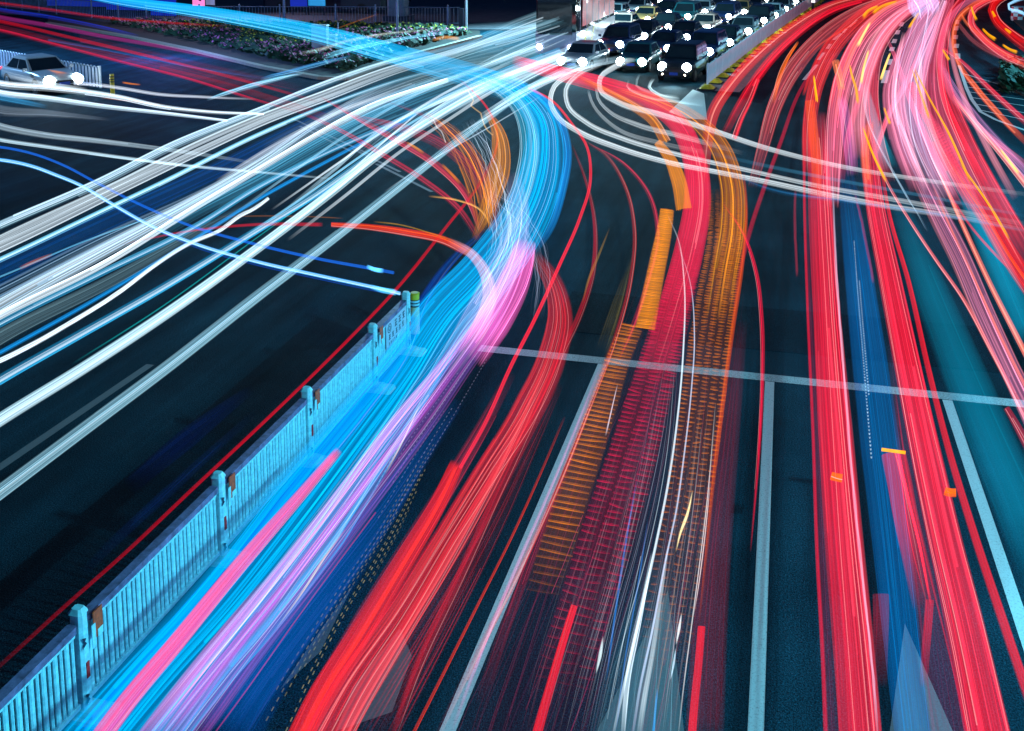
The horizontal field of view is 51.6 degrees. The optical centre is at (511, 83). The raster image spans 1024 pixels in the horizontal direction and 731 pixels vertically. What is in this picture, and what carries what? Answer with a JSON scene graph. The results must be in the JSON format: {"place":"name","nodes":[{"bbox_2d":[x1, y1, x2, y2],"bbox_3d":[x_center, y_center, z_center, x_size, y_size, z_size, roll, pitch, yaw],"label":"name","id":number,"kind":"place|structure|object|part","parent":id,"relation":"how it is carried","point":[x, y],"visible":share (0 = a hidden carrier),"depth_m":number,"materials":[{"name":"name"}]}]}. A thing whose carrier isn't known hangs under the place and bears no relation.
{"place":"outdoors","nodes":[
{"label":"outdoors","id":0,"kind":"place"},
{"bbox_2d":[94,453,337,730],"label":"pink light trail","id":1,"kind":"object","parent":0,"point":[136,689],"visible":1,"depth_m":10.99,"materials":[{"name":"pink"}]},
{"bbox_2d":[48,15,479,75],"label":"verge soil","id":2,"kind":"structure","parent":0,"point":[120,28],"depth_m":69.53,"materials":[{"name":"black soil"}]},
{"bbox_2d":[283,0,285,20],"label":"street pole","id":3,"kind":"object","parent":2,"relation":"on","point":[284,11],"visible":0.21,"depth_m":83.36,"materials":[{"name":"blue metal"}]},
{"bbox_2d":[100,16,471,70],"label":"bedding leaves","id":4,"kind":"object","parent":2,"relation":"on","point":[254,47],"visible":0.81,"depth_m":71.59,"materials":[{"name":"green plant"}]},
{"bbox_2d":[106,16,465,63],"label":"pink flowers","id":5,"kind":"object","parent":2,"relation":"on","point":[325,53],"visible":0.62,"depth_m":68.75,"materials":[{"name":"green plant"}]},
{"bbox_2d":[311,24,329,49],"bbox_3d":[-11.718,-2.621,64.724,1.050,1.930,0.700,1,9,9],"label":"utility cabinet","id":6,"kind":"object","parent":2,"relation":"on","point":[319,35],"visible":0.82,"depth_m":64.39,"materials":[{"name":"blue"}]},
{"bbox_3d":[-11.776,-2.535,64.419,0.817,1.554,0.044,1,9,9],"label":"door","id":7,"kind":"part","parent":6,"relation":"part of","materials":[{"name":"blue metal"}]},
{"bbox_2d":[184,18,466,41],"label":"yellow flowers","id":8,"kind":"object","parent":2,"relation":"on","point":[298,28],"visible":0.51,"depth_m":77.92,"materials":[{"name":"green plant"}]},
{"bbox_2d":[329,34,337,46],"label":"utility cabinet","id":9,"kind":"object","parent":2,"relation":"on","point":[333,39],"visible":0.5,"depth_m":65.28,"materials":[{"name":"blue metal"}]},
{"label":"door","id":10,"kind":"part","parent":9,"relation":"part of","materials":[{"name":"blue metal"}]},
{"bbox_2d":[396,0,398,35],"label":"street pole","id":11,"kind":"object","parent":2,"relation":"on","point":[397,27],"visible":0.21,"depth_m":71.06,"materials":[{"name":"grey metal"}]},
{"bbox_2d":[459,0,467,30],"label":"street pole","id":12,"kind":"object","parent":2,"relation":"on","point":[463,17],"visible":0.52,"depth_m":79.06,"materials":[{"name":"white metal"}]},
{"bbox_2d":[0,0,628,29],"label":"pavement","id":13,"kind":"structure","parent":0,"point":[501,14],"depth_m":95.68,"materials":[{"name":"concrete"}]},
{"bbox_2d":[192,0,205,14],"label":"lit sign","id":14,"kind":"object","parent":13,"relation":"on","point":[197,2],"visible":0.8,"depth_m":92.88,"materials":[{"name":"pink"}]},
{"bbox_2d":[206,0,215,13],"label":"notice board","id":15,"kind":"object","parent":13,"relation":"on","point":[211,2],"visible":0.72,"depth_m":93.69,"materials":[{"name":"purple"}]},
{"bbox_2d":[0,0,459,24],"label":"pavement railing","id":16,"kind":"object","parent":13,"relation":"on","point":[239,6],"visible":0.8,"depth_m":84.20,"materials":[{"name":"black metal"}]},
{"bbox_2d":[308,0,325,14],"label":"cyan light box","id":17,"kind":"object","parent":13,"relation":"on","point":[316,2],"visible":0.85,"depth_m":92.85,"materials":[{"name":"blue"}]},
{"bbox_2d":[383,0,413,21],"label":"concrete pillar","id":18,"kind":"structure","parent":13,"relation":"on","point":[405,17],"depth_m":86.93,"materials":[{"name":"grey"}]},
{"bbox_2d":[0,0,1023,730],"bbox_3d":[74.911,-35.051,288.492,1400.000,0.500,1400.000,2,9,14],"label":"road surface","id":19,"kind":"object","parent":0,"point":[236,256],"depth_m":19.09,"materials":[{"name":"black asphalt"}]},
{"bbox_2d":[0,53,82,94],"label":"sedan","id":20,"kind":"object","parent":19,"relation":"on","point":[38,73],"visible":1,"depth_m":50.95,"materials":[{"name":"silver paint"}]},
{"bbox_3d":[-24.459,-1.010,51.866,1.161,0.443,0.166,8,12,42],"label":"side window","id":21,"kind":"part","parent":20,"relation":"part of","materials":[{"name":"black glass"}]},
{"bbox_3d":[-23.549,-0.886,51.043,1.241,0.443,0.166,8,12,42],"label":"side window","id":22,"kind":"part","parent":20,"relation":"part of","materials":[{"name":"black glass"}]},
{"bbox_2d":[0,50,101,87],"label":"hoop fence","id":23,"kind":"object","parent":19,"relation":"on","point":[86,75],"visible":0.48,"depth_m":53.07,"materials":[{"name":"white metal"}]},
{"bbox_2d":[0,364,152,469],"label":"lane line","id":24,"kind":"object","parent":19,"relation":"on","point":[55,429],"visible":1,"depth_m":17.30,"materials":[{"name":"paint"}]},
{"bbox_2d":[47,0,105,6],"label":"blue light box","id":25,"kind":"object","parent":19,"relation":"on","point":[101,3],"visible":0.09,"depth_m":100.02,"materials":[{"name":"blue plastic"}]},
{"bbox_2d":[109,74,114,94],"bbox_3d":[-18.864,0.073,49.940,0.212,1.000,0.212,2,9,14],"label":"yellow bollard","id":26,"kind":"object","parent":19,"relation":"on","point":[112,87],"visible":1,"depth_m":49.87,"materials":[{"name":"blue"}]},
{"bbox_2d":[106,0,150,11],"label":"blue light box","id":27,"kind":"object","parent":19,"relation":"on","point":[132,7],"visible":0.43,"depth_m":95.53,"materials":[{"name":"blue plastic"}]},
{"bbox_2d":[150,0,177,17],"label":"blue light box","id":28,"kind":"object","parent":19,"relation":"on","point":[164,10],"visible":0.77,"depth_m":89.71,"materials":[{"name":"blue"}]},
{"bbox_2d":[0,291,426,730],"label":"guardrail","id":29,"kind":"object","parent":19,"relation":"on","point":[143,592],"visible":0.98,"depth_m":12.59,"materials":[{"name":"metal"}]},
{"bbox_2d":[45,22,482,79],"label":"verge kerb","id":30,"kind":"structure","parent":19,"relation":"on","point":[320,77],"depth_m":64.04,"materials":[{"name":"grey concrete"}]},
{"bbox_2d":[290,0,307,14],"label":"blue light box","id":31,"kind":"object","parent":19,"relation":"on","point":[298,2],"visible":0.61,"depth_m":92.87,"materials":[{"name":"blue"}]},
{"bbox_2d":[263,0,386,13],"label":"parked coach","id":32,"kind":"object","parent":19,"relation":"on","point":[379,3],"visible":0.65,"depth_m":94.48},
{"bbox_2d":[291,118,433,191],"bbox_3d":[-5.740,2.367,38.023,0.516,0.001,13.964,-5,10,-30],"label":"guide line","id":33,"kind":"object","parent":19,"relation":"on","point":[405,178],"visible":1,"depth_m":37.44,"materials":[{"name":"paint"}]},
{"bbox_2d":[410,291,419,333],"bbox_3d":[-1.916,4.529,20.884,0.198,0.831,0.198,2,9,14],"label":"bollard","id":34,"kind":"object","parent":19,"relation":"on","point":[414,311],"visible":0.97,"depth_m":20.81,"materials":[{"name":"blue"}]},
{"bbox_2d":[535,0,614,54],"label":"city bus","id":35,"kind":"object","parent":19,"relation":"on","point":[562,24],"visible":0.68,"depth_m":62.92,"materials":[{"name":"white paint"}]},
{"bbox_2d":[557,40,609,71],"bbox_3d":[4.068,-1.595,59.494,2.200,1.445,4.702,3,9,22],"label":"sedan","id":36,"kind":"object","parent":19,"relation":"on","point":[589,55],"visible":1,"depth_m":58.62,"materials":[{"name":"silver paint"}]},
{"bbox_3d":[4.730,-1.952,59.052,0.149,0.395,1.108,3,9,22],"label":"side window","id":37,"kind":"part","parent":36,"relation":"part of","materials":[{"name":"black glass"}]},
{"bbox_3d":[5.142,-2.104,60.063,0.149,0.395,1.036,3,9,22],"label":"side window","id":38,"kind":"part","parent":36,"relation":"part of","materials":[{"name":"black glass"}]},
{"bbox_2d":[281,585,952,730],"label":"lane arrow","id":39,"kind":"object","parent":19,"relation":"on","point":[647,697],"visible":1,"depth_m":11.19,"materials":[{"name":"paint"}]},
{"bbox_2d":[598,22,641,53],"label":"suv","id":40,"kind":"object","parent":19,"relation":"on","point":[617,36],"visible":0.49,"depth_m":65.36,"materials":[{"name":"blue paint"}]},
{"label":"side window","id":41,"kind":"part","parent":40,"relation":"part of","materials":[{"name":"black glass"}]},
{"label":"side window","id":42,"kind":"part","parent":40,"relation":"part of","materials":[{"name":"black glass"}]},
{"bbox_2d":[614,2,629,13],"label":"hatchback","id":43,"kind":"object","parent":19,"relation":"on","point":[622,7],"visible":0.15,"depth_m":87.31,"materials":[{"name":"silver paint"}]},
{"bbox_2d":[614,12,639,22],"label":"sedan","id":44,"kind":"object","parent":19,"relation":"on","point":[626,16],"visible":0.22,"depth_m":78.28,"materials":[{"name":"paint"}]},
{"bbox_2d":[616,40,661,71],"bbox_3d":[7.161,-1.582,59.408,2.200,1.445,4.702,3,9,19],"label":"sedan","id":45,"kind":"object","parent":19,"relation":"on","point":[642,54],"visible":0.95,"depth_m":58.41,"materials":[{"name":"teal paint"}]},
{"bbox_2d":[628,0,652,11],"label":"sedan","id":46,"kind":"object","parent":19,"relation":"on","point":[634,5],"visible":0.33,"depth_m":93.67,"materials":[{"name":"white paint"}]},
{"bbox_2d":[633,19,662,39],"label":"sedan","id":47,"kind":"object","parent":19,"relation":"on","point":[649,27],"visible":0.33,"depth_m":72.10,"materials":[{"name":"black paint"}]},
{"bbox_2d":[635,5,661,18],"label":"sedan","id":48,"kind":"object","parent":19,"relation":"on","point":[646,12],"visible":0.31,"depth_m":84.36,"materials":[{"name":"gold paint"}]},
{"bbox_2d":[650,0,660,5],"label":"suv","id":49,"kind":"object","parent":19,"relation":"on","point":[655,2],"visible":0.09,"depth_m":98.98,"materials":[{"name":"black paint"}]},
{"bbox_2d":[653,0,677,11],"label":"sedan","id":50,"kind":"object","parent":19,"relation":"on","point":[665,5],"visible":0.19,"depth_m":90.82,"materials":[{"name":"black paint"}]},
{"bbox_2d":[646,29,685,53],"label":"sedan","id":51,"kind":"object","parent":19,"relation":"on","point":[664,39],"visible":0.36,"depth_m":65.12,"materials":[{"name":"blue paint"}]},
{"bbox_2d":[650,12,683,28],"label":"sedan","id":52,"kind":"object","parent":19,"relation":"on","point":[665,20],"visible":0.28,"depth_m":78.17,"materials":[{"name":"black paint"}]},
{"bbox_2d":[658,39,708,81],"bbox_3d":[9.064,-1.211,55.830,2.300,1.774,4.804,3,9,21],"label":"suv","id":53,"kind":"object","parent":19,"relation":"on","point":[683,58],"visible":0.98,"depth_m":54.89,"materials":[{"name":"black paint"}]},
{"bbox_3d":[9.826,-1.665,55.514,0.156,0.527,1.432,3,9,21],"label":"side window","id":54,"kind":"part","parent":53,"relation":"part of","materials":[{"name":"purple glass"}]},
{"bbox_3d":[10.303,-1.844,56.701,0.156,0.527,1.257,3,9,21],"label":"side window","id":55,"kind":"part","parent":53,"relation":"part of","materials":[{"name":"purple glass"}]},
{"bbox_2d":[667,20,703,39],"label":"sedan","id":56,"kind":"object","parent":19,"relation":"on","point":[687,28],"visible":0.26,"depth_m":71.39,"materials":[{"name":"black paint"}]},
{"bbox_2d":[670,0,701,19],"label":"suv","id":57,"kind":"object","parent":19,"relation":"on","point":[687,9],"visible":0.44,"depth_m":84.59,"materials":[{"name":"teal paint"}]},
{"bbox_2d":[669,90,706,119],"bbox_3d":[7.911,0.903,47.756,1.590,0.001,8.126,1,9,9],"label":"nose marking","id":58,"kind":"object","parent":19,"relation":"on","point":[691,105],"visible":1,"depth_m":46.61,"materials":[{"name":"paint"}]},
{"bbox_2d":[689,12,721,27],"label":"sedan","id":59,"kind":"object","parent":19,"relation":"on","point":[708,20],"visible":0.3,"depth_m":77.69,"materials":[{"name":"paint"}]},
{"bbox_2d":[695,0,715,12],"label":"sedan","id":60,"kind":"object","parent":19,"relation":"on","point":[707,5],"visible":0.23,"depth_m":91.43,"materials":[{"name":"white paint"}]},
{"bbox_2d":[690,28,727,60],"bbox_3d":[11.454,-2.205,62.442,2.300,1.774,4.804,3,9,22],"label":"suv","id":61,"kind":"object","parent":19,"relation":"on","point":[715,40],"visible":0.41,"depth_m":61.88,"materials":[{"name":"blue paint"}]},
{"bbox_3d":[12.216,-2.659,62.122,0.156,0.527,1.432,3,9,22],"label":"side window","id":62,"kind":"part","parent":61,"relation":"part of","materials":[{"name":"black glass"}]},
{"bbox_3d":[12.698,-2.837,63.307,0.156,0.527,1.257,3,9,22],"label":"side window","id":63,"kind":"part","parent":61,"relation":"part of","materials":[{"name":"black glass"}]},
{"bbox_2d":[713,0,732,4],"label":"suv","id":64,"kind":"object","parent":19,"relation":"on","point":[716,1],"visible":0.05,"depth_m":97.25,"materials":[{"name":"black paint"}]},
{"bbox_2d":[710,1,741,23],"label":"suv","id":65,"kind":"object","parent":19,"relation":"on","point":[728,11],"visible":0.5,"depth_m":84.32,"materials":[{"name":"blue paint"}]},
{"bbox_2d":[715,24,743,47],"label":"sedan","id":66,"kind":"object","parent":19,"relation":"on","point":[735,34],"visible":0.43,"depth_m":68.29,"materials":[{"name":"black paint"}]},
{"bbox_2d":[440,364,1023,730],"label":"lane line","id":67,"kind":"object","parent":19,"relation":"on","point":[454,714],"visible":1,"depth_m":13.44,"materials":[{"name":"paint"}]},
{"bbox_2d":[733,0,752,14],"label":"sedan","id":68,"kind":"object","parent":19,"relation":"on","point":[746,5],"visible":0.2,"depth_m":91.26,"materials":[{"name":"gold paint"}]},
{"bbox_2d":[727,14,759,36],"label":"hatchback","id":69,"kind":"object","parent":19,"relation":"on","point":[748,24],"visible":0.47,"depth_m":74.47,"materials":[{"name":"grey paint"}]},
{"bbox_2d":[477,345,1023,406],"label":"stop line","id":70,"kind":"object","parent":19,"relation":"on","point":[792,380],"visible":1,"depth_m":18.91,"materials":[{"name":"paint"}]},
{"bbox_2d":[751,0,765,3],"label":"sedan","id":71,"kind":"object","parent":19,"relation":"on","point":[758,1],"visible":0.09,"depth_m":97.50,"materials":[{"name":"black paint"}]},
{"bbox_2d":[743,3,775,26],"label":"suv","id":72,"kind":"object","parent":19,"relation":"on","point":[765,13],"visible":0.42,"depth_m":81.34,"materials":[{"name":"black paint"}]},
{"bbox_2d":[696,0,838,91],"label":"median strip","id":73,"kind":"object","parent":19,"relation":"on","point":[740,79],"visible":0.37,"depth_m":65.15,"materials":[{"name":"concrete"}]},
{"bbox_2d":[697,0,826,90],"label":"panel barrier","id":74,"kind":"object","parent":73,"relation":"on","point":[725,63],"visible":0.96,"depth_m":65.27,"materials":[{"name":"grey metal"}]},
{"bbox_2d":[764,2,785,17],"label":"sedan","id":75,"kind":"object","parent":19,"relation":"on","point":[779,8],"visible":0.22,"depth_m":88.07,"materials":[{"name":"white paint"}]},
{"bbox_2d":[772,0,793,11],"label":"sedan","id":76,"kind":"object","parent":19,"relation":"on","point":[788,4],"visible":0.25,"depth_m":94.40,"materials":[{"name":"silver paint"}]},
{"bbox_2d":[550,291,1023,374],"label":"asphalt patch","id":77,"kind":"object","parent":19,"relation":"on","point":[973,348],"visible":1,"depth_m":21.00,"materials":[{"name":"black asphalt"}]},
{"bbox_2d":[792,0,803,5],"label":"suv","id":78,"kind":"object","parent":19,"relation":"on","point":[795,2],"visible":0.19,"depth_m":99.74,"materials":[{"name":"grey paint"}]},
{"bbox_2d":[802,20,959,82],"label":"lane dashes","id":79,"kind":"object","parent":19,"relation":"on","point":[887,72],"visible":0.96,"depth_m":66.04,"materials":[{"name":"paint"}]},
{"bbox_2d":[958,65,1023,129],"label":"gore marking","id":80,"kind":"object","parent":19,"relation":"on","point":[968,92],"visible":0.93,"depth_m":48.44,"materials":[{"name":"paint"}]},
{"bbox_2d":[1010,0,1023,29],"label":"kerb island","id":81,"kind":"structure","parent":19,"relation":"on","point":[1020,23],"depth_m":87.31,"materials":[{"name":"grey concrete"}]},
{"bbox_2d":[1011,6,1023,20],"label":"crash barrel","id":82,"kind":"object","parent":81,"relation":"on","point":[1017,12],"visible":0.96,"depth_m":87.91,"materials":[{"name":"white"}]},
{"bbox_2d":[1011,85,1023,96],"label":"planted island","id":83,"kind":"structure","parent":19,"relation":"on","point":[1019,92],"depth_m":50.32,"materials":[{"name":"plant"}]},
{"bbox_2d":[997,53,1023,93],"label":"island shrubbery","id":84,"kind":"object","parent":83,"relation":"on","point":[1011,72],"visible":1,"depth_m":52.11,"materials":[{"name":"green plant"}]},
{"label":"red light trail","id":85,"kind":"object","parent":19,"relation":"on","visible":0},
{"bbox_2d":[966,172,1005,231],"bbox_3d":[12.304,2.952,27.692,0.145,0.099,8.364,2,9,15],"label":"amber light dash","id":86,"kind":"object","parent":85,"relation":"on","point":[990,206],"visible":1,"depth_m":26.96,"materials":[{"name":"orange"}]},
{"bbox_2d":[864,132,883,176],"bbox_3d":[11.305,2.119,33.201,0.119,0.098,8.636,2,9,14],"label":"amber light dash","id":87,"kind":"object","parent":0,"point":[877,163],"visible":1,"depth_m":32.23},
{"bbox_2d":[881,55,889,76],"bbox_3d":[18.957,-0.912,53.667,0.146,0.116,11.766,3,9,21],"label":"amber light dash","id":88,"kind":"object","parent":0,"point":[883,71],"visible":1,"depth_m":52.63,"materials":[{"name":"yellow"}]},
{"bbox_2d":[881,448,905,453],"bbox_3d":[5.164,4.998,14.328,0.318,0.058,0.131,3,9,17],"label":"amber light bar","id":89,"kind":"object","parent":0,"point":[893,451],"visible":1,"depth_m":14.31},
{"bbox_2d":[944,487,955,495],"bbox_3d":[5.515,5.135,13.319,0.148,0.114,0.340,4,9,24],"label":"amber light mark","id":90,"kind":"object","parent":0,"point":[949,492],"visible":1,"depth_m":13.25,"materials":[{"name":"orange"}]},
{"bbox_2d":[983,29,994,38],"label":"amber light dash","id":91,"kind":"object","parent":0,"point":[987,33],"visible":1,"depth_m":67.81,"materials":[{"name":"orange"}]},
{"bbox_2d":[1001,151,1017,171],"bbox_3d":[14.998,2.346,31.914,0.122,0.062,4.025,3,9,17],"label":"amber light dash","id":92,"kind":"object","parent":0,"point":[1011,163],"visible":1,"depth_m":31.59,"materials":[{"name":"yellow"}]},
{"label":"pink light trail","id":93,"kind":"object","parent":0,"visible":0},
{"bbox_2d":[858,24,869,43],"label":"amber light dash","id":94,"kind":"object","parent":93,"relation":"on","point":[862,36],"visible":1,"depth_m":67.92,"materials":[{"name":"yellow"}]},
{"bbox_2d":[874,1,894,11],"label":"amber light dash","id":95,"kind":"object","parent":93,"relation":"on","point":[879,7],"visible":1,"depth_m":91.27,"materials":[{"name":"orange"}]},
{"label":"pink light trail","id":96,"kind":"object","parent":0,"visible":0},
{"bbox_2d":[850,68,857,99],"bbox_3d":[15.446,-0.066,47.810,0.189,0.120,12.931,2,9,16],"label":"amber light dash","id":97,"kind":"object","parent":96,"relation":"on","point":[856,92],"visible":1,"depth_m":46.62,"materials":[{"name":"orange"}]},
{"bbox_2d":[860,52,868,80],"bbox_3d":[17.836,-0.938,53.523,0.178,0.135,14.314,3,9,20],"label":"amber light dash","id":98,"kind":"object","parent":96,"relation":"on","point":[862,74],"visible":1,"depth_m":52.12,"materials":[{"name":"yellow"}]},
{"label":"red light trail","id":99,"kind":"object","parent":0,"visible":0},
{"bbox_2d":[830,472,842,481],"bbox_3d":[4.179,5.087,13.632,0.151,0.109,0.302,3,9,21],"label":"amber light mark","id":100,"kind":"object","parent":99,"relation":"on","point":[836,476],"visible":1,"depth_m":13.62,"materials":[{"name":"orange"}]},
{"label":"pink light trail","id":101,"kind":"object","parent":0,"visible":0},
{"bbox_2d":[909,14,918,26],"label":"amber light dash","id":102,"kind":"object","parent":101,"relation":"on","point":[912,22],"visible":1,"depth_m":77.59,"materials":[{"name":"orange"}]},
{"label":"red light trail","id":103,"kind":"object","parent":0,"visible":0},
{"bbox_2d":[813,78,817,99],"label":"amber light dash","id":104,"kind":"object","parent":103,"relation":"on","point":[816,96],"visible":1,"depth_m":45.27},
{"bbox_2d":[863,6,876,15],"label":"amber light dash","id":105,"kind":"object","parent":103,"relation":"on","point":[866,11],"visible":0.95,"depth_m":86.86,"materials":[{"name":"orange"}]},
{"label":"pulsed light trail","id":106,"kind":"object","parent":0,"visible":0},
{"bbox_2d":[913,74,928,114],"bbox_3d":[17.431,0.310,45.251,0.111,0.136,14.959,3,9,18],"label":"amber light dash","id":107,"kind":"object","parent":106,"relation":"on","point":[926,110],"visible":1,"depth_m":43.89,"materials":[{"name":"orange"}]},
{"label":"pink light trail","id":108,"kind":"object","parent":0,"visible":0},
{"bbox_2d":[918,76,966,172],"bbox_3d":[16.380,0.984,41.006,0.171,0.080,25.559,3,9,17],"label":"amber light dash","id":109,"kind":"object","parent":108,"relation":"on","point":[954,145],"visible":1,"depth_m":36.56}
]}

